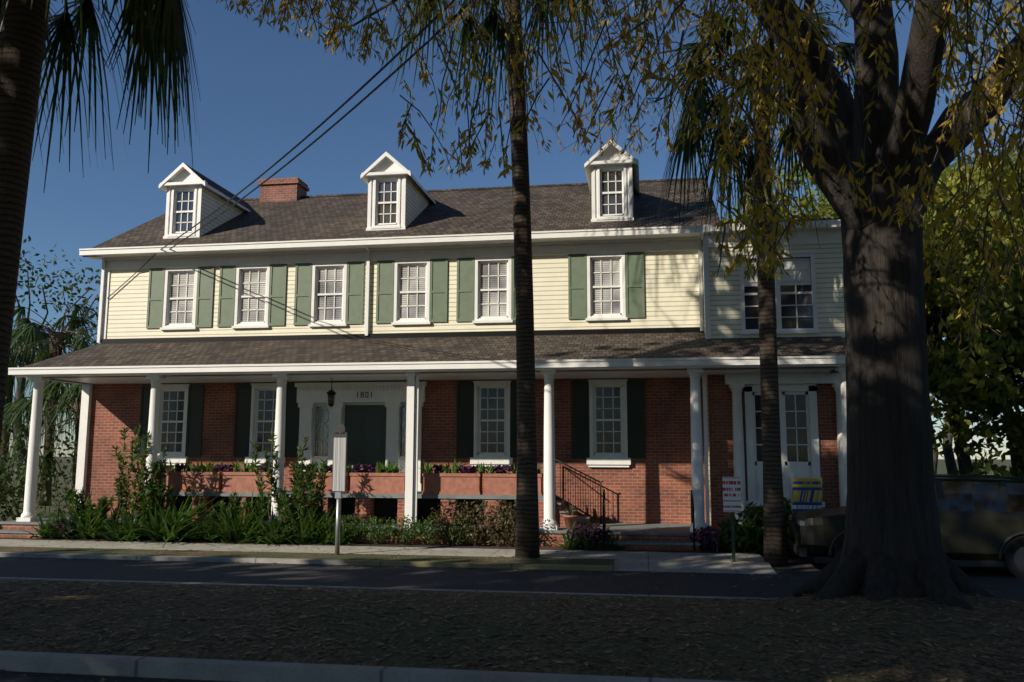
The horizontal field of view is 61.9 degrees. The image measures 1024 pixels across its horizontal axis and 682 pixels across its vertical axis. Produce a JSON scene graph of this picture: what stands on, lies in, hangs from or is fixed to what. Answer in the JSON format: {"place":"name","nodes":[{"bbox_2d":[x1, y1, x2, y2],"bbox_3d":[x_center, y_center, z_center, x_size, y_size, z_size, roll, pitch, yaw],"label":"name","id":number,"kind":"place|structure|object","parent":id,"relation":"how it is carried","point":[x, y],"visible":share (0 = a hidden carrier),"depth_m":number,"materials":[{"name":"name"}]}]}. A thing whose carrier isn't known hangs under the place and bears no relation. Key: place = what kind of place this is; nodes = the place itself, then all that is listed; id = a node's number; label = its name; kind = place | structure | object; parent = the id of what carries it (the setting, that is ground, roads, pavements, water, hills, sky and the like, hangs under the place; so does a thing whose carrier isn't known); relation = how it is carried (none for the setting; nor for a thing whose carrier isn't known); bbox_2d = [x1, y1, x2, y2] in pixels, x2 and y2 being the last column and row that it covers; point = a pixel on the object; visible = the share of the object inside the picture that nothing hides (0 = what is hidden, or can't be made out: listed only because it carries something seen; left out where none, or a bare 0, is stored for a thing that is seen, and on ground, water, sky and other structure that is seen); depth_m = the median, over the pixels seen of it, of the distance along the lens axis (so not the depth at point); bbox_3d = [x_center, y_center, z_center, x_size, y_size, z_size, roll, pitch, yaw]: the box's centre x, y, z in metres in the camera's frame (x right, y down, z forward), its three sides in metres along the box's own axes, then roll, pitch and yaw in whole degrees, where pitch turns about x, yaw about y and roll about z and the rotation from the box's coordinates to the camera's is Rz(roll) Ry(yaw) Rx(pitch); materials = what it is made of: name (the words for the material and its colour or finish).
{"place":"outdoors","nodes":[
{"label":"outdoors","id":0,"kind":"place"},
{"bbox_2d":[0,457,1023,681],"bbox_3d":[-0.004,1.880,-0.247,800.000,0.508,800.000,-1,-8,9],"label":"street ground","id":1,"kind":"structure","parent":0,"point":[36,661],"depth_m":9.35,"materials":[{"name":"grey asphalt"}]},
{"bbox_2d":[0,302,98,517],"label":"palms","id":2,"kind":"structure","parent":1,"relation":"on","point":[51,343],"depth_m":31.11,"materials":[{"name":"green plant"}]},
{"bbox_2d":[0,0,200,444],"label":"palm","id":3,"kind":"object","parent":1,"relation":"on","point":[26,27],"visible":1,"depth_m":11.32,"materials":[{"name":"green plant"}]},
{"bbox_2d":[332,423,347,554],"bbox_3d":[-3.393,2.913,16.740,0.280,2.580,0.120,-1,-8,9],"label":"sign post","id":4,"kind":"object","parent":1,"relation":"on","point":[339,464],"visible":0.91,"depth_m":16.76,"materials":[{"name":"silver metal"}]},
{"bbox_2d":[0,423,793,552],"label":"garden plants","id":5,"kind":"object","parent":1,"relation":"on","point":[157,521],"visible":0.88,"depth_m":18.67,"materials":[{"name":"green plant"}]},
{"bbox_2d":[0,327,846,557],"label":"porch","id":6,"kind":"object","parent":1,"relation":"on","point":[694,354],"visible":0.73,"depth_m":19.54,"materials":[{"name":"white wood"}]},
{"bbox_2d":[75,140,923,526],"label":"house","id":7,"kind":"structure","parent":1,"relation":"on","point":[397,248],"depth_m":21.45,"materials":[{"name":"brick"}]},
{"bbox_2d":[107,0,471,298],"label":"service cables","id":8,"kind":"object","parent":7,"relation":"attached to","point":[368,81],"visible":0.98,"depth_m":12.92,"materials":[{"name":"black plastic"}]},
{"bbox_2d":[386,0,615,558],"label":"palm","id":9,"kind":"object","parent":1,"relation":"on","point":[527,545],"visible":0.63,"depth_m":16.94,"materials":[{"name":"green plant"}]},
{"bbox_2d":[0,158,1013,520],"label":"trees","id":10,"kind":"object","parent":1,"relation":"on","point":[12,488],"visible":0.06,"depth_m":26.42,"materials":[{"name":"green plant"}]},
{"bbox_2d":[0,539,1023,681],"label":"leaf litter","id":11,"kind":"object","parent":1,"relation":"on","point":[586,663],"visible":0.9,"depth_m":9.33,"materials":[{"name":"brown plant"}]},
{"bbox_2d":[216,0,1023,609],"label":"oak tree","id":12,"kind":"object","parent":1,"relation":"on","point":[876,158],"visible":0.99,"depth_m":10.53,"materials":[{"name":"brown plant"}]},
{"bbox_2d":[710,526,720,551],"bbox_3d":[4.104,3.965,17.122,0.231,0.505,0.026,-1,-8,9],"label":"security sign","id":13,"kind":"object","parent":1,"relation":"on","point":[718,527],"visible":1,"depth_m":17.13,"materials":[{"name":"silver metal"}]},
{"bbox_2d":[722,476,740,561],"bbox_3d":[4.048,3.282,15.668,0.320,1.600,0.038,-1,-8,9],"label":"no parking sign","id":14,"kind":"object","parent":1,"relation":"on","point":[731,495],"visible":0.88,"depth_m":15.70,"materials":[{"name":"grey metal"}]},
{"bbox_2d":[656,11,854,565],"bbox_3d":[4.946,-1.134,16.230,4.343,10.507,4.561,-1,-8,9],"label":"palm","id":15,"kind":"object","parent":1,"relation":"on","point":[775,543],"visible":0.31,"depth_m":16.01,"materials":[{"name":"green plant"}]},
{"bbox_2d":[789,478,821,512],"bbox_3d":[5.885,3.471,17.042,0.580,1.477,0.424,-1,-8,9],"label":"yard sign","id":16,"kind":"object","parent":1,"relation":"on","point":[805,493],"visible":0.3,"depth_m":16.96,"materials":[{"name":"yellow"}]},
{"bbox_2d":[722,144,1023,479],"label":"trees","id":17,"kind":"object","parent":1,"relation":"on","point":[987,388],"visible":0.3,"depth_m":18.70,"materials":[{"name":"green plant"}]},
{"bbox_2d":[788,474,1023,578],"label":"parked car","id":18,"kind":"object","parent":1,"relation":"on","point":[981,520],"visible":0.67,"depth_m":14.35,"materials":[{"name":"black paint"}]},
{"bbox_2d":[9,0,1023,458],"label":"sky","id":19,"kind":"structure","parent":0,"point":[263,89],"materials":[{"name":"blue"}]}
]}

